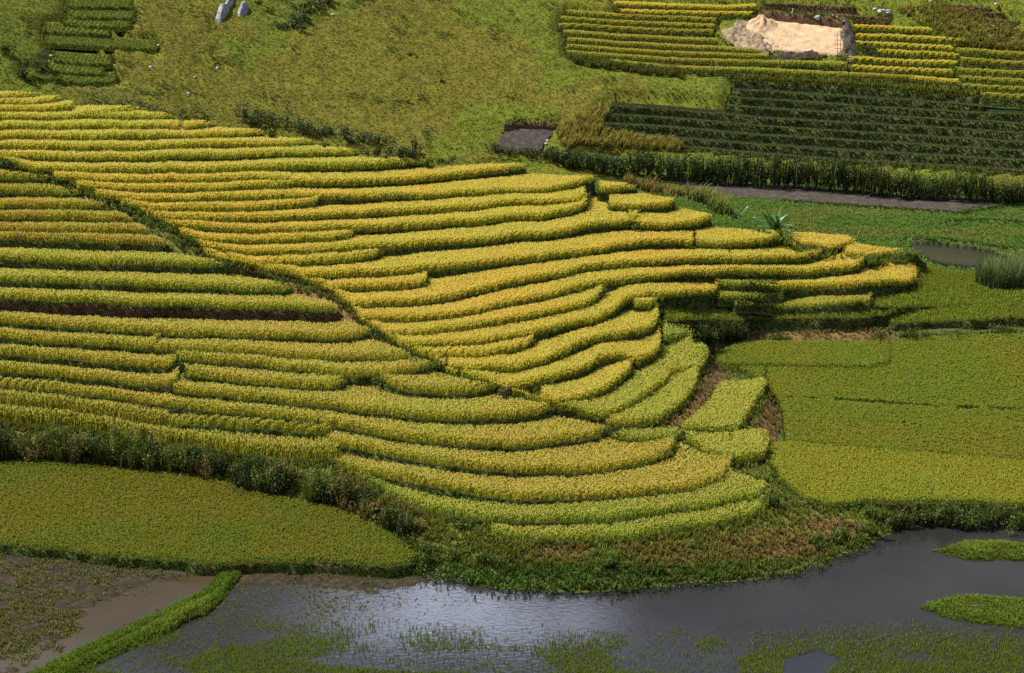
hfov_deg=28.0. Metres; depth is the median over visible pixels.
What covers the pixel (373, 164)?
rice terrace
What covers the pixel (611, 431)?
shrub
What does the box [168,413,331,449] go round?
rice terrace
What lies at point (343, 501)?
shrub
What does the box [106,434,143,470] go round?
shrub
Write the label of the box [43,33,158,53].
grass terrace
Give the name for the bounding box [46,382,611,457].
rice terrace
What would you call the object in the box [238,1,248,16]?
rock outcrop
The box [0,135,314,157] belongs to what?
rice terrace
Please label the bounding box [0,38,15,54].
shrub
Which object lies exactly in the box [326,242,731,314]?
rice terrace
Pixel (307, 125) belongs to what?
thicket
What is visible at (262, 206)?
rice terrace
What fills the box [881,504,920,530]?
shrub
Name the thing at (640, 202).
rice terrace
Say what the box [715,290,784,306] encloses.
rice terrace
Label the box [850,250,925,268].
tall grass
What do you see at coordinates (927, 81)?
rice strip
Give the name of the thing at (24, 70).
shrub
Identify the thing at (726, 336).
grass clump
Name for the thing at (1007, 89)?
rice strip
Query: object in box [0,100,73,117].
rice terrace
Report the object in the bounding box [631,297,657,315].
rice terrace
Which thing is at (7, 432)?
shrub
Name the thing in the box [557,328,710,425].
rice terrace
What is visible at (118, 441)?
shrub
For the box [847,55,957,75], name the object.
rice strip
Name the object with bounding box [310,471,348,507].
shrub
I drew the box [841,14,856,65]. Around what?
rubble strip
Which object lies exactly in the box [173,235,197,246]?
shrub
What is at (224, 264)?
shrub
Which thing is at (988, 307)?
grass terrace
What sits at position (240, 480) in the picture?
shrub
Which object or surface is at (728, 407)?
rice terrace
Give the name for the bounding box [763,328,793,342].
grass clump
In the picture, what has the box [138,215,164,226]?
shrub
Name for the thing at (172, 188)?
rice terrace
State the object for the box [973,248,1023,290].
reed clump
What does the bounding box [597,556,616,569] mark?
shrub
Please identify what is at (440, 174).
rice terrace
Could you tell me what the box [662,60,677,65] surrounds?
weed clump
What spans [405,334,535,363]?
rice terrace
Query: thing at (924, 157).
vegetable terrace
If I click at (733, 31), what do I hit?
spoil heap
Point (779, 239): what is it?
tall grass
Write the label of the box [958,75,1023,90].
rice strip
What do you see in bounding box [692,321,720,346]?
grass clump
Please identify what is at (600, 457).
rice terrace
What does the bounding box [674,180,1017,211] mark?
dirt road
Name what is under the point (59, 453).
shrub
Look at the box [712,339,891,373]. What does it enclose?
rice field
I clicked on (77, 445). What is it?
shrub
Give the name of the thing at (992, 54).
rice strip
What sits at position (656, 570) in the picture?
shrub
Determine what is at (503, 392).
shrub
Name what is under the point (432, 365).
shrub
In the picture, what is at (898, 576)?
river
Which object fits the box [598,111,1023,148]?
vegetable terrace
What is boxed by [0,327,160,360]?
rice terrace
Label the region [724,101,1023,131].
vegetable terrace
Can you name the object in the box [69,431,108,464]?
shrub
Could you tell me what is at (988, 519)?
shrub
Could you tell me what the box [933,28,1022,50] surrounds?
tall grass
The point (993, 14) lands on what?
earth terrace
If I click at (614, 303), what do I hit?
rice terrace
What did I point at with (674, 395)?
rice terrace
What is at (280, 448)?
rice terrace
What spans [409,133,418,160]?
sapling
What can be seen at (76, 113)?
rice terrace
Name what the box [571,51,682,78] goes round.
tall grass
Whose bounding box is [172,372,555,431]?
rice terrace
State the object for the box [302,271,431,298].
rice terrace
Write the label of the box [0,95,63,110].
rice terrace
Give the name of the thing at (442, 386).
rice terrace
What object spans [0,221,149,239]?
rice terrace
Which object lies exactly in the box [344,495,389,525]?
shrub
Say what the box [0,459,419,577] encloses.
rice field
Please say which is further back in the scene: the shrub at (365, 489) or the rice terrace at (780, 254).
the rice terrace at (780, 254)
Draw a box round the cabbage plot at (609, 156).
[572,152,638,164]
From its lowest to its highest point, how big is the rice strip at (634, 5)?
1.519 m
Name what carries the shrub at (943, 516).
on the ground at (436, 88)
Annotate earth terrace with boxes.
[762,0,855,14]
[783,7,892,25]
[942,1,990,11]
[962,9,1004,19]
[982,15,1020,26]
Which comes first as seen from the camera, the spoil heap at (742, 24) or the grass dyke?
the grass dyke
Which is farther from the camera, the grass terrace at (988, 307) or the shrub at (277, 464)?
the grass terrace at (988, 307)
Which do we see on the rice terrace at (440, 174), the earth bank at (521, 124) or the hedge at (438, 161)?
the hedge at (438, 161)
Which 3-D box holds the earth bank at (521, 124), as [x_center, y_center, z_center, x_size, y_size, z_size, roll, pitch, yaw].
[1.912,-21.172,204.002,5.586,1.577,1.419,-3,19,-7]
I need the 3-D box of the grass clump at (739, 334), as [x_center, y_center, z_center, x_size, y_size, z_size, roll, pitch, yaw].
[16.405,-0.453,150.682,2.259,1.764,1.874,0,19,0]
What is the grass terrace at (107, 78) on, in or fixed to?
on the ground at (436, 88)
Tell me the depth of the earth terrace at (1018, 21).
212.24 m
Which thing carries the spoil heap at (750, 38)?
on the ground at (436, 88)
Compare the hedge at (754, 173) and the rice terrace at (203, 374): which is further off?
the hedge at (754, 173)
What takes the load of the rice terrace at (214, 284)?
on the hillside
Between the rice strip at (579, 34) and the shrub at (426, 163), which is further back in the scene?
the rice strip at (579, 34)
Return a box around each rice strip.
[557,23,714,40]
[558,16,715,33]
[561,29,717,48]
[564,43,769,63]
[565,37,758,57]
[565,50,847,75]
[566,9,716,27]
[609,59,911,85]
[612,1,757,17]
[619,8,752,24]
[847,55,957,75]
[849,64,953,82]
[852,24,930,39]
[855,33,968,51]
[855,40,953,56]
[875,48,959,65]
[909,75,959,91]
[954,47,1023,63]
[954,66,1023,82]
[958,56,1023,74]
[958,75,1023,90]
[960,83,1023,97]
[978,91,1023,108]
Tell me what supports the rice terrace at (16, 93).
on the hillside
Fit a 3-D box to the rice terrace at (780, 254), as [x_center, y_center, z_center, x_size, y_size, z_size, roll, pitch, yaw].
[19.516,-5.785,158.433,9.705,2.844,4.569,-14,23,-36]
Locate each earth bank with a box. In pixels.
[504,116,558,131]
[758,5,842,27]
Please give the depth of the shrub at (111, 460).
129.22 m
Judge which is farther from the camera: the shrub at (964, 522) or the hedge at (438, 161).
the hedge at (438, 161)
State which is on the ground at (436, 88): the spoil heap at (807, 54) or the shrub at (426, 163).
the spoil heap at (807, 54)
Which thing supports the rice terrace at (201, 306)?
on the hillside
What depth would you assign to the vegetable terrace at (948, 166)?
197.85 m
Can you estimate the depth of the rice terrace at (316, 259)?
143.87 m
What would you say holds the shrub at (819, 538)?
on the hillside
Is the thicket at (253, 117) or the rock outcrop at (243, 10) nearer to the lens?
the thicket at (253, 117)
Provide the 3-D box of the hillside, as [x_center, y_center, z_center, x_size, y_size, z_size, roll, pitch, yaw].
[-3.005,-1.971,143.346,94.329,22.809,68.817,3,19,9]
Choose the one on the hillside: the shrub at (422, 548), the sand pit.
the shrub at (422, 548)
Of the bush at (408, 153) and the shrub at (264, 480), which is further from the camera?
the bush at (408, 153)
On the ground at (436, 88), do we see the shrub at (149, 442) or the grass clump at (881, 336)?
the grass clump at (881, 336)
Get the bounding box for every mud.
[0,553,195,672]
[232,569,461,593]
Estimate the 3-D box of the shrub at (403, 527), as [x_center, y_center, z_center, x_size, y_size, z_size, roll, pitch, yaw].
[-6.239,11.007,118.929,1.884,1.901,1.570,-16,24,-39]
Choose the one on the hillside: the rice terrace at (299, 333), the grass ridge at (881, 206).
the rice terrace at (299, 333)
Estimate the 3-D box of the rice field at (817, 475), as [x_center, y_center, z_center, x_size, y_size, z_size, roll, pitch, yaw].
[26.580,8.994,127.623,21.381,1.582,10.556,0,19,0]
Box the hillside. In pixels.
[2,117,1023,592]
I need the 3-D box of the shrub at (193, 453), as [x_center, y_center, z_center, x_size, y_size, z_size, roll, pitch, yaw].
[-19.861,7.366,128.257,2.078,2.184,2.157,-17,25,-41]
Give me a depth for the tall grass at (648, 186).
160.92 m
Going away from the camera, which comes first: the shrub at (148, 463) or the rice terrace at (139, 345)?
the shrub at (148, 463)
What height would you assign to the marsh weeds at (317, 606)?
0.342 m
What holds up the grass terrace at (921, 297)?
on the ground at (436, 88)
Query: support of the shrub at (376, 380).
on the rice terrace at (442, 386)
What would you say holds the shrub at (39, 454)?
on the hillside
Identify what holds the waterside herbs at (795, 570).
on the hillside
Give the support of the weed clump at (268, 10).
on the ground at (436, 88)
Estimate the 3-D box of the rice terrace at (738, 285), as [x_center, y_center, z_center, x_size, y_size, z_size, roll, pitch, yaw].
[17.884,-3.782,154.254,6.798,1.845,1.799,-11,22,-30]
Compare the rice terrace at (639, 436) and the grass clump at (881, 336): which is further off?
the grass clump at (881, 336)
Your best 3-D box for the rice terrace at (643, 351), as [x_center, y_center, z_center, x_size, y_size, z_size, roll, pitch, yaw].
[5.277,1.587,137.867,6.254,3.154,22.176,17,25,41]
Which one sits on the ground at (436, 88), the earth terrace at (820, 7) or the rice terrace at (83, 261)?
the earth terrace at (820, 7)
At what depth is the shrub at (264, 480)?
124.97 m
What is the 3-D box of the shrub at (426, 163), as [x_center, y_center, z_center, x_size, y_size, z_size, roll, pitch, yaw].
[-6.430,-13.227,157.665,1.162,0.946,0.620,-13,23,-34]
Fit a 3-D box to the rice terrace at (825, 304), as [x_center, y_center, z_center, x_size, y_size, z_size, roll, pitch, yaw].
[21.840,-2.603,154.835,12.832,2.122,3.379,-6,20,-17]
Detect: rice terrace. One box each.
[0,90,40,103]
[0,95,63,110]
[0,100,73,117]
[0,105,174,126]
[0,118,182,136]
[0,126,264,146]
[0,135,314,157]
[0,145,359,168]
[0,156,425,179]
[0,169,50,187]
[0,182,79,203]
[0,196,114,216]
[0,208,133,227]
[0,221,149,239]
[0,231,170,255]
[0,247,227,278]
[0,267,293,301]
[0,287,339,325]
[0,310,371,348]
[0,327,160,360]
[0,343,179,379]
[0,360,181,398]
[0,376,60,402]
[0,388,184,440]
[0,404,340,467]
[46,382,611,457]
[53,162,526,192]
[75,179,293,199]
[80,104,141,118]
[94,173,595,210]
[119,196,317,218]
[140,186,589,231]
[152,337,411,367]
[160,189,589,239]
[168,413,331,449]
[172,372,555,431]
[175,349,442,391]
[177,227,354,250]
[181,119,215,130]
[183,363,347,397]
[195,195,640,261]
[203,247,383,281]
[222,229,694,285]
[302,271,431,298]
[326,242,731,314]
[326,430,676,482]
[334,430,735,510]
[348,468,771,530]
[349,252,864,328]
[361,284,606,346]
[377,371,502,404]
[384,278,719,353]
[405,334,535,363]
[430,302,662,377]
[445,315,662,402]
[489,446,774,549]
[511,358,633,418]
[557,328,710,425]
[596,180,637,201]
[604,366,699,438]
[605,192,676,214]
[616,426,682,448]
[627,207,711,236]
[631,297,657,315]
[660,312,690,347]
[680,377,767,439]
[683,428,771,469]
[694,226,782,252]
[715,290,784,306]
[716,278,778,293]
[726,238,821,269]
[731,291,873,316]
[757,258,919,300]
[789,231,855,259]
[843,241,903,263]
[916,264,976,287]
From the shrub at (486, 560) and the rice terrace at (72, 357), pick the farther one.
the rice terrace at (72, 357)
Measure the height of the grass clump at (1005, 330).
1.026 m
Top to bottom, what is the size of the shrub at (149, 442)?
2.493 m
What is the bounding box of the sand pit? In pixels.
[761,21,842,56]
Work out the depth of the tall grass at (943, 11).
212.41 m
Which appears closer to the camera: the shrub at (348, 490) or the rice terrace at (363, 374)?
the shrub at (348, 490)
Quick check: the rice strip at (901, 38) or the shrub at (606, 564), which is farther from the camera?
the rice strip at (901, 38)
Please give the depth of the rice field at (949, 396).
139.48 m
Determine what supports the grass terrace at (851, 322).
on the hillside
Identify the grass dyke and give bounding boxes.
[25,569,242,672]
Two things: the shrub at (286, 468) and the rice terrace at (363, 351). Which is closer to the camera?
the shrub at (286, 468)
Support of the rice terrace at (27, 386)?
on the hillside
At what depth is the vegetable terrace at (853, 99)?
206.22 m
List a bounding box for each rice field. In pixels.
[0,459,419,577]
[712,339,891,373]
[738,331,1023,464]
[768,440,1023,520]
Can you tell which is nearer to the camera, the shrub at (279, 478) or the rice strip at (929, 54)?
the shrub at (279, 478)
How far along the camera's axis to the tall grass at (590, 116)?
202.53 m
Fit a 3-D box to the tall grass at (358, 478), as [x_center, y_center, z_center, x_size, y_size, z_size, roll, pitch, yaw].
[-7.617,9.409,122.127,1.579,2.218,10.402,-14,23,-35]
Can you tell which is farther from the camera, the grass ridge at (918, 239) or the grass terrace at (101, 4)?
the grass terrace at (101, 4)
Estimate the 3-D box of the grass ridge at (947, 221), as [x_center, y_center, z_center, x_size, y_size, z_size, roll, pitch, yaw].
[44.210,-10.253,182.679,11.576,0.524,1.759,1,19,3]
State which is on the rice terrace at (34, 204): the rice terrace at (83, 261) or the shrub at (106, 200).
the shrub at (106, 200)
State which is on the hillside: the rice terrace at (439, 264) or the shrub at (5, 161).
the rice terrace at (439, 264)
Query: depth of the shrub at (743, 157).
195.16 m
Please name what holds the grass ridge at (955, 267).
on the ground at (436, 88)
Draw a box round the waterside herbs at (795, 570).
[514,538,873,594]
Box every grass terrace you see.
[17,66,117,86]
[38,59,105,76]
[40,20,111,37]
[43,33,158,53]
[50,50,113,68]
[61,13,131,31]
[63,0,132,10]
[65,7,135,21]
[662,306,897,333]
[872,282,974,314]
[887,280,1023,331]
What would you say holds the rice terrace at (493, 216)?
on the hillside
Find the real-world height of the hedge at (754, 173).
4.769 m
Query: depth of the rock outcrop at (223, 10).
211.13 m
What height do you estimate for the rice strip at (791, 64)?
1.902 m
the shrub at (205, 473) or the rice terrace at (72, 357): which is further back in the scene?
the rice terrace at (72, 357)
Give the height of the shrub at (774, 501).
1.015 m
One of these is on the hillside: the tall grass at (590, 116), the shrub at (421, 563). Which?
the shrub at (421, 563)
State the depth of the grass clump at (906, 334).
151.81 m
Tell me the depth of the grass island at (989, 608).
111.67 m
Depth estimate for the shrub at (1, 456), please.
130.08 m
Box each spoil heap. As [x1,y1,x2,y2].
[720,26,746,43]
[733,31,768,50]
[734,20,748,29]
[751,42,778,53]
[766,50,826,59]
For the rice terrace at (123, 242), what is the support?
on the hillside
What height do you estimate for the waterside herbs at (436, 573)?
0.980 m
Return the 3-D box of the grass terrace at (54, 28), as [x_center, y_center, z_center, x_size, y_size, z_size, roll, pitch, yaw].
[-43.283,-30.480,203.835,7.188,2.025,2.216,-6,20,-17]
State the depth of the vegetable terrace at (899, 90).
207.57 m
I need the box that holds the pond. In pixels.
[911,243,1009,266]
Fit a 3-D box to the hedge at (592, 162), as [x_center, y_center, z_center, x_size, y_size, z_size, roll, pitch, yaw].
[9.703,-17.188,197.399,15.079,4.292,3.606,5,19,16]
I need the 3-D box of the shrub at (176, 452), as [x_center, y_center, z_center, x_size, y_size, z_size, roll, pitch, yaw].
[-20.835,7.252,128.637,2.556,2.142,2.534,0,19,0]
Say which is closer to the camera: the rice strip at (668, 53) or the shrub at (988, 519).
the shrub at (988, 519)
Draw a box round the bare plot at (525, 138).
[496,129,553,154]
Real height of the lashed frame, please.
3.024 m
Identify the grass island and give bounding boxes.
[920,592,1023,627]
[932,539,1023,560]
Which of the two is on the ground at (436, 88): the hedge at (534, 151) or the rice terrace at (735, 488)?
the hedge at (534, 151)
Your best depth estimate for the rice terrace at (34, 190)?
148.32 m
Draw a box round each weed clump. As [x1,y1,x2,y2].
[264,6,276,13]
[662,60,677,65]
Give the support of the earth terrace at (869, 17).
on the ground at (436, 88)
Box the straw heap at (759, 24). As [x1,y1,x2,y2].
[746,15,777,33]
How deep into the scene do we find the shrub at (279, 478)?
124.82 m
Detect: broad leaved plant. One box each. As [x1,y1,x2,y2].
[722,198,749,218]
[752,204,792,231]
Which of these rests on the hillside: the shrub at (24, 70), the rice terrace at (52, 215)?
the rice terrace at (52, 215)
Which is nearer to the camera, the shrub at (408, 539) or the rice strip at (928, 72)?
the shrub at (408, 539)
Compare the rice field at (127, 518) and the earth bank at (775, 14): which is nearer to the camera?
the rice field at (127, 518)
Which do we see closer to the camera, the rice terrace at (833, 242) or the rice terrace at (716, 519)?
the rice terrace at (716, 519)
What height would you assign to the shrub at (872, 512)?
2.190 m
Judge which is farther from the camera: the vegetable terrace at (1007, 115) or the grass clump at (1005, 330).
the vegetable terrace at (1007, 115)
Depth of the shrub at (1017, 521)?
121.98 m
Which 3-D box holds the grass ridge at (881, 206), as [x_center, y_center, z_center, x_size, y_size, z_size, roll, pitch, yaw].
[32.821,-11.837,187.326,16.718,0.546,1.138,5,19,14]
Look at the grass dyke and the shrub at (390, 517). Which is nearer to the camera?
the grass dyke
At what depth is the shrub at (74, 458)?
129.63 m
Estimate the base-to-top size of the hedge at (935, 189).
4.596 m
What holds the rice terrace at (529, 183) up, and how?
on the hillside
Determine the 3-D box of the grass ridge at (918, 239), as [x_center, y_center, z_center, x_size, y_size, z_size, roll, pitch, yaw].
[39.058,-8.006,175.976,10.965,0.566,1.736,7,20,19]
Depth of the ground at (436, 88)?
207.34 m
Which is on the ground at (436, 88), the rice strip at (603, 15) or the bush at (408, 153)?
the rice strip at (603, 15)
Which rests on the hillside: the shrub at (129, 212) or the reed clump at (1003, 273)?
the shrub at (129, 212)
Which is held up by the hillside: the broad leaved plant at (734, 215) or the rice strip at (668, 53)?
the broad leaved plant at (734, 215)
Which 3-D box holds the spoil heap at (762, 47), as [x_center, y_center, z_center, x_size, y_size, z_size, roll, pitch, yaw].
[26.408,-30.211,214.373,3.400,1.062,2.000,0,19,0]
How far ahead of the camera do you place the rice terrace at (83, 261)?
142.56 m
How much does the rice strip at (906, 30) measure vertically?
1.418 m
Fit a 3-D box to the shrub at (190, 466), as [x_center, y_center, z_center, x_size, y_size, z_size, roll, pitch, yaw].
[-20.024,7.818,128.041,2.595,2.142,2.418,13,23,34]
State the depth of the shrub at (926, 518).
122.49 m
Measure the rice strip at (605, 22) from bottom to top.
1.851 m
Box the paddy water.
[0,575,215,672]
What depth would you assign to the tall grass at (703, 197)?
161.85 m
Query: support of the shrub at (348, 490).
on the hillside
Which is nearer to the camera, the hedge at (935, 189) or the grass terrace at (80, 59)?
the hedge at (935, 189)
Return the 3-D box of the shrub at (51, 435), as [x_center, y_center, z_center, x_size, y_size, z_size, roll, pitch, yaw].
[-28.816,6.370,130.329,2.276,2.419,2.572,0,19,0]
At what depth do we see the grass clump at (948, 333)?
152.30 m
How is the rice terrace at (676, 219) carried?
on the hillside
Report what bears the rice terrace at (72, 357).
on the hillside
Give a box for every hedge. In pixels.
[428,148,459,165]
[485,141,571,159]
[542,137,686,181]
[667,141,881,194]
[850,156,1023,204]
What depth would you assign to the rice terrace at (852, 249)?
162.43 m
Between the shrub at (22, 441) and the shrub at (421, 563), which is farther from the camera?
the shrub at (22, 441)
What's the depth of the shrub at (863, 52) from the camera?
211.15 m
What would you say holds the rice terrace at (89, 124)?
on the hillside
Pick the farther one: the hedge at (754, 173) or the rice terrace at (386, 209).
the hedge at (754, 173)
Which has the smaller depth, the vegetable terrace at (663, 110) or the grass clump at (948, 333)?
the grass clump at (948, 333)
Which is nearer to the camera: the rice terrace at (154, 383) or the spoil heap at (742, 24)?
the rice terrace at (154, 383)
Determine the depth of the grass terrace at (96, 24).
205.22 m
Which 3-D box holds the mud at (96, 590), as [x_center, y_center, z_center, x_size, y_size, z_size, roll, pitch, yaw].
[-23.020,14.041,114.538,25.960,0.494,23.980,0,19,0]
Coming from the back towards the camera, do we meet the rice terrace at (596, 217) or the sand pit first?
the sand pit
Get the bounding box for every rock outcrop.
[215,0,233,22]
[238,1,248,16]
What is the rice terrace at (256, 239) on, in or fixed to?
on the hillside
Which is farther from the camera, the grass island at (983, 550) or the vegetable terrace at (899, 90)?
the vegetable terrace at (899, 90)
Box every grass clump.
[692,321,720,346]
[711,317,736,344]
[733,320,748,341]
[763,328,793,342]
[869,328,890,343]
[898,326,931,341]
[940,328,971,342]
[987,322,1022,336]
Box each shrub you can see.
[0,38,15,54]
[0,158,11,167]
[0,420,16,449]
[0,429,22,462]
[0,433,19,461]
[11,425,51,452]
[16,434,52,462]
[18,66,27,81]
[21,48,50,73]
[42,421,72,453]
[43,434,67,463]
[54,429,93,464]
[65,426,95,457]
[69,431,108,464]
[97,195,110,206]
[98,438,120,467]
[101,419,139,460]
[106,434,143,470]
[118,207,133,216]
[131,427,167,471]
[133,426,157,459]
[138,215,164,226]
[152,447,185,474]
[162,435,194,470]
[170,447,207,477]
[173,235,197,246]
[176,438,206,467]
[189,443,224,480]
[206,444,234,476]
[214,261,236,272]
[225,453,251,484]
[227,469,264,495]
[239,448,272,477]
[250,462,283,494]
[266,465,301,495]
[267,128,275,136]
[267,462,288,496]
[268,452,298,489]
[274,277,284,286]
[297,460,336,496]
[302,475,337,504]
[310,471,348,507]
[326,468,362,504]
[329,465,361,510]
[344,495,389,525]
[354,479,381,509]
[370,326,383,337]
[371,377,380,387]
[375,499,411,534]
[393,510,423,540]
[398,531,421,545]
[411,355,445,370]
[411,539,436,555]
[411,551,433,571]
[417,548,442,565]
[421,158,434,167]
[443,546,467,560]
[447,517,476,529]
[472,547,504,564]
[498,385,510,398]
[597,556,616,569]
[598,423,619,437]
[627,220,638,229]
[636,555,665,576]
[728,150,761,173]
[757,493,779,507]
[801,532,832,549]
[825,525,860,545]
[852,40,879,55]
[853,522,885,538]
[857,495,893,525]
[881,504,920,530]
[905,498,934,526]
[932,496,958,527]
[950,505,983,531]
[977,501,1010,528]
[994,498,1023,535]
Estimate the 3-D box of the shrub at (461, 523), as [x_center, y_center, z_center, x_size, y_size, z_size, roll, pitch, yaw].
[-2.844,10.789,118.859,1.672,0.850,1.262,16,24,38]
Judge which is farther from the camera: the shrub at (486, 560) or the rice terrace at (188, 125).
the rice terrace at (188, 125)
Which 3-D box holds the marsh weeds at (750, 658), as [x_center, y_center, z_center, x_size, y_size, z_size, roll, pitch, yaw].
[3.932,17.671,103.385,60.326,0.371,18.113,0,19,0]
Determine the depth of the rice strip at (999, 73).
205.84 m
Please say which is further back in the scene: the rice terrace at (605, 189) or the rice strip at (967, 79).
the rice strip at (967, 79)
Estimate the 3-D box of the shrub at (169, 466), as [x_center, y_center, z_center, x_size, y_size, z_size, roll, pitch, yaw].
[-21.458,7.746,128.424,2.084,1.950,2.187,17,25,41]
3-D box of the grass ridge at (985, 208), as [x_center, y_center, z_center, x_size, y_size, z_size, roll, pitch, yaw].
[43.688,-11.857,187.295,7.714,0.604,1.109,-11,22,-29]
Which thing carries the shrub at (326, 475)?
on the hillside
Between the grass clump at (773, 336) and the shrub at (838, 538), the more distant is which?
the grass clump at (773, 336)
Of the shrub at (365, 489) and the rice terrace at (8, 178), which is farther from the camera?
the rice terrace at (8, 178)
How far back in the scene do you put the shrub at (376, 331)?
136.41 m
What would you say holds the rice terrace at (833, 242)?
on the hillside
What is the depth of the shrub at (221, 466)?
127.19 m
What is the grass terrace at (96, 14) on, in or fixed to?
on the ground at (436, 88)
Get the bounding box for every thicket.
[85,90,215,119]
[234,96,298,129]
[267,20,306,29]
[286,0,333,26]
[289,114,382,143]
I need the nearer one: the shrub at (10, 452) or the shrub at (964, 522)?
the shrub at (964, 522)
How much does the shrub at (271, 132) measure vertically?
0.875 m
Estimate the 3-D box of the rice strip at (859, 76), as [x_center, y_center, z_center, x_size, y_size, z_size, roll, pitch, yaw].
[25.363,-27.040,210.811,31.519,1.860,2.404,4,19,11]
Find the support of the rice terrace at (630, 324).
on the hillside
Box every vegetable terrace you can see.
[592,119,1023,158]
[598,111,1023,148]
[600,131,1023,168]
[610,101,1023,140]
[680,144,1023,176]
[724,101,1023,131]
[726,93,1023,121]
[730,73,979,103]
[731,87,984,111]
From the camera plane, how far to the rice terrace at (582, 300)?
138.03 m
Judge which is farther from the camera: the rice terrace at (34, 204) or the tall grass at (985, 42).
the tall grass at (985, 42)
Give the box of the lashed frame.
[834,26,844,53]
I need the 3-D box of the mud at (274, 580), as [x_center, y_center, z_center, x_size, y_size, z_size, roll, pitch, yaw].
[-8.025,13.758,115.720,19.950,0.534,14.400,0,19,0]
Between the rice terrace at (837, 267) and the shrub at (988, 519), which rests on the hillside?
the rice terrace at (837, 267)
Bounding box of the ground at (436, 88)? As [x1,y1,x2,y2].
[0,0,1023,523]
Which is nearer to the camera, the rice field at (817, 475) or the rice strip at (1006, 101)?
the rice field at (817, 475)
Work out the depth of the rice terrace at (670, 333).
143.96 m
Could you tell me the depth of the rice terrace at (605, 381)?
132.42 m
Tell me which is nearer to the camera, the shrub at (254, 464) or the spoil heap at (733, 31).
the shrub at (254, 464)
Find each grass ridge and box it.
[782,198,964,214]
[903,235,1023,252]
[918,253,977,271]
[944,216,1023,224]
[962,199,1020,213]
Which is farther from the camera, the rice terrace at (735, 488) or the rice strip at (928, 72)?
the rice strip at (928, 72)
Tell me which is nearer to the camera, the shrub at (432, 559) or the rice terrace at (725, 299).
the shrub at (432, 559)
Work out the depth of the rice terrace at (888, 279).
157.01 m
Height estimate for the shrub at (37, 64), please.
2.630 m
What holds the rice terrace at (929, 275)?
on the hillside
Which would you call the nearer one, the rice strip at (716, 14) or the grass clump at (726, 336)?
the grass clump at (726, 336)
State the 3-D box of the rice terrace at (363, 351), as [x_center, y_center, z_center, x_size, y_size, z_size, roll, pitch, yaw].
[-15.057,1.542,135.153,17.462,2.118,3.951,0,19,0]
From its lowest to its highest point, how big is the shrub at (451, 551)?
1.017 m
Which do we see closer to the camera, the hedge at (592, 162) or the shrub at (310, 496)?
the shrub at (310, 496)
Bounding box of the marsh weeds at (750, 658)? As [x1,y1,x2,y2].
[74,607,1023,672]
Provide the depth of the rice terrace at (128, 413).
131.95 m
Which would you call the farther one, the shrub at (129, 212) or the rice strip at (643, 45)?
the rice strip at (643, 45)
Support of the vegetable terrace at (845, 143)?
on the ground at (436, 88)
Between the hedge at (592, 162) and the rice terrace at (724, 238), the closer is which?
the rice terrace at (724, 238)
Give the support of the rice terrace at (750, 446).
on the hillside
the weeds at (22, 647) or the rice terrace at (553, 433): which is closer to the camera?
the weeds at (22, 647)
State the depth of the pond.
173.70 m
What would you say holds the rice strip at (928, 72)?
on the ground at (436, 88)
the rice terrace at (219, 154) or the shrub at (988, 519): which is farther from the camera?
the rice terrace at (219, 154)
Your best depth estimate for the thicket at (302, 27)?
211.57 m
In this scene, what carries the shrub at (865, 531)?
on the hillside
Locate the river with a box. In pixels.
[79,524,1023,672]
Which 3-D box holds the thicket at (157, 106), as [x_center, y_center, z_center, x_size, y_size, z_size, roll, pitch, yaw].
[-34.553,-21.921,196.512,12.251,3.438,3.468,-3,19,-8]
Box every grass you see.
[329,456,428,539]
[556,99,683,152]
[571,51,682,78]
[623,174,684,197]
[683,181,735,216]
[750,225,843,259]
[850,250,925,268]
[896,1,1023,51]
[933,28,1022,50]
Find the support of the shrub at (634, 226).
on the rice terrace at (439, 264)
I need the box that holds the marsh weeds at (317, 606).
[181,566,467,628]
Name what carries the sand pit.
on the ground at (436, 88)
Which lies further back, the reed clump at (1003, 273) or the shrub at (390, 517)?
the reed clump at (1003, 273)
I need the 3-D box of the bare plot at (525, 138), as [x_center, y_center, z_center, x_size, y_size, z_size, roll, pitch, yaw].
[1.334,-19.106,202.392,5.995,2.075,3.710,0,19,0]
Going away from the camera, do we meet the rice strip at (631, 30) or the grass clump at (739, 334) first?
the grass clump at (739, 334)
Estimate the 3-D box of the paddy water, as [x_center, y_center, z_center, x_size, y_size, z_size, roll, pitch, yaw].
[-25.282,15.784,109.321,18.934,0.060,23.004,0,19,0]
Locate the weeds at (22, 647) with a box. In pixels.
[0,550,199,672]
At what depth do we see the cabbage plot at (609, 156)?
200.63 m
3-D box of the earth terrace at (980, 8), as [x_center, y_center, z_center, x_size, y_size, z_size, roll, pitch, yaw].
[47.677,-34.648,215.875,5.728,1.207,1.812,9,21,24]
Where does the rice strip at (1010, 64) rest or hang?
on the ground at (436, 88)
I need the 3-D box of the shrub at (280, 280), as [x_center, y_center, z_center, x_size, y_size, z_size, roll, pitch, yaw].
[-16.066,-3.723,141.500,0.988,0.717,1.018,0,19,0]
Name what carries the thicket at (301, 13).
on the ground at (436, 88)
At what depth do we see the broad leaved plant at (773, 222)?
160.93 m
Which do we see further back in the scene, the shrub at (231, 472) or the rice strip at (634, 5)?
the rice strip at (634, 5)
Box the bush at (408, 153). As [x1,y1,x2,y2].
[357,136,425,159]
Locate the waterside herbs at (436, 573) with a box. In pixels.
[411,561,541,592]

